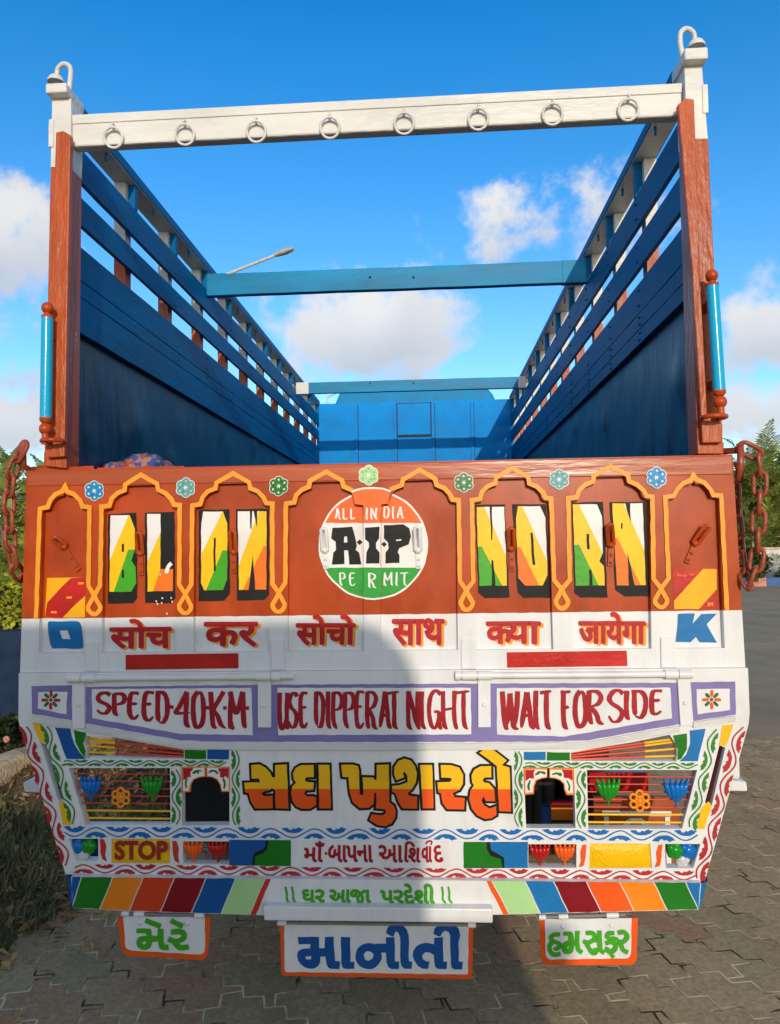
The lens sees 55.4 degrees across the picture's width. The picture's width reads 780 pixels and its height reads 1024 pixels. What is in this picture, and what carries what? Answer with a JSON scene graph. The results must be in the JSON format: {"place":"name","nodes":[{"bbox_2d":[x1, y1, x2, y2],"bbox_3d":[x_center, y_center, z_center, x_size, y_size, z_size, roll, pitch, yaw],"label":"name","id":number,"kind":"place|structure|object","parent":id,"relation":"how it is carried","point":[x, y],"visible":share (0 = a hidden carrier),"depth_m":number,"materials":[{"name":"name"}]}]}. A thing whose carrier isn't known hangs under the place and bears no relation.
{"place":"outdoors","nodes":[
{"label":"outdoors","id":0,"kind":"place"},
{"bbox_2d":[0,717,25,753],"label":"planting bed","id":1,"kind":"object","parent":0,"point":[20,744],"depth_m":5.87,"materials":[{"name":"soil"}]},
{"bbox_2d":[0,712,17,749],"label":"flowering plant","id":2,"kind":"object","parent":1,"relation":"on","point":[4,722],"visible":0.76,"depth_m":5.71,"materials":[{"name":"green plant"}]},
{"bbox_2d":[0,722,18,753],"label":"leafy plant","id":3,"kind":"object","parent":1,"relation":"on","point":[7,731],"visible":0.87,"depth_m":5.61,"materials":[{"name":"green plant"}]},
{"bbox_2d":[0,715,21,734],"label":"leafy plant","id":4,"kind":"object","parent":1,"relation":"on","point":[12,718],"visible":0.17,"depth_m":6.02,"materials":[{"name":"green plant"}]},
{"bbox_2d":[2,710,22,735],"bbox_3d":[-3.056,1.748,6.144,0.338,0.224,0.305,-1,-3,3],"label":"leafy plant","id":5,"kind":"object","parent":1,"relation":"on","point":[17,732],"visible":0.16,"depth_m":6.09,"materials":[{"name":"green plant"}]},
{"bbox_2d":[0,736,779,1023],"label":"pavement","id":6,"kind":"structure","parent":0,"point":[714,958],"depth_m":2.84,"materials":[{"name":"grey concrete"}]},
{"bbox_2d":[0,736,115,785],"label":"stone kerb","id":7,"kind":"structure","parent":6,"relation":"on","point":[11,761],"depth_m":5.29,"materials":[{"name":"stone"}]},
{"bbox_2d":[0,738,166,966],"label":"verge","id":8,"kind":"structure","parent":6,"relation":"on","point":[19,782],"depth_m":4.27,"materials":[{"name":"plant"}]},
{"bbox_2d":[0,738,209,1023],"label":"dry leaves","id":9,"kind":"object","parent":8,"relation":"on","point":[6,964],"visible":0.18,"depth_m":4.28,"materials":[{"name":"brown plant"}]},
{"bbox_2d":[2,26,768,978],"bbox_3d":[0.163,0.191,6.351,2.744,3.486,7.994,-1,-3,3],"label":"cargo truck","id":10,"kind":"object","parent":6,"relation":"on","point":[376,664],"visible":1,"depth_m":2.45,"materials":[{"name":"paint"}]},
{"bbox_2d":[101,453,173,467],"bbox_3d":[-1.045,0.150,3.031,0.357,0.781,0.252,0,-3,-19],"label":"cloth bundle","id":11,"kind":"object","parent":10,"relation":"on","point":[144,460],"visible":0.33,"depth_m":2.96,"materials":[{"name":"multicoloured fabric"}]},
{"bbox_2d":[0,0,779,530],"label":"sky","id":12,"kind":"structure","parent":0,"point":[536,195],"materials":[{"name":"blue"}]},
{"bbox_2d":[656,586,779,737],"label":"road","id":13,"kind":"structure","parent":0,"point":[761,616],"depth_m":10.49,"materials":[{"name":"grey asphalt"}]},
{"bbox_2d":[0,629,20,716],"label":"planter wall","id":14,"kind":"structure","parent":13,"relation":"on","point":[10,648],"depth_m":6.84,"materials":[{"name":"blue paint"}]},
{"bbox_2d":[0,572,22,628],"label":"hedge","id":15,"kind":"object","parent":13,"relation":"on","point":[11,592],"visible":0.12,"depth_m":7.26,"materials":[{"name":"green plant"}]},
{"bbox_2d":[0,446,42,531],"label":"palm tree","id":16,"kind":"object","parent":13,"relation":"on","point":[21,485],"visible":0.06,"depth_m":21.52,"materials":[{"name":"green plant"}]},
{"bbox_2d":[0,446,43,575],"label":"palm tree","id":17,"kind":"object","parent":13,"relation":"on","point":[20,525],"visible":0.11,"depth_m":17.58,"materials":[{"name":"green plant"}]},
{"bbox_2d":[226,247,293,273],"bbox_3d":[-3.483,-1.930,17.789,2.471,8.861,0.240,-1,-3,3],"label":"street lamp","id":18,"kind":"object","parent":13,"relation":"on","point":[284,251],"visible":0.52,"depth_m":17.92,"materials":[{"name":"white metal"}]},
{"bbox_2d":[741,577,779,586],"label":"painted kerb","id":19,"kind":"structure","parent":13,"relation":"on","point":[770,581],"depth_m":26.30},
{"label":"ground","id":20,"kind":"structure","parent":0,"visible":0},
{"bbox_2d":[723,416,779,560],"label":"palm tree","id":21,"kind":"object","parent":20,"relation":"on","point":[769,504],"visible":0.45,"depth_m":29.93,"materials":[{"name":"green plant"}]},
{"bbox_2d":[733,442,779,549],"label":"palm tree","id":22,"kind":"object","parent":20,"relation":"on","point":[744,487],"visible":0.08,"depth_m":31.66,"materials":[{"name":"green plant"}]},
{"bbox_2d":[739,552,773,582],"bbox_3d":[12.909,2.054,26.932,1.880,1.265,1.838,-1,-3,3],"label":"bush","id":23,"kind":"object","parent":20,"relation":"on","point":[756,559],"visible":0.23,"depth_m":26.61,"materials":[{"name":"green plant"}]},
{"bbox_2d":[750,471,779,545],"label":"palm tree","id":24,"kind":"object","parent":20,"relation":"on","point":[771,492],"visible":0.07,"depth_m":30.75,"materials":[{"name":"green plant"}]},
{"bbox_2d":[760,547,779,576],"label":"plastered wall","id":25,"kind":"structure","parent":20,"relation":"on","point":[774,550],"depth_m":28.54,"materials":[{"name":"white paint"}]},
{"bbox_2d":[773,567,779,576],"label":"bush","id":26,"kind":"object","parent":20,"relation":"on","point":[777,574],"visible":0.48,"depth_m":27.41,"materials":[{"name":"green plant"}]}
]}

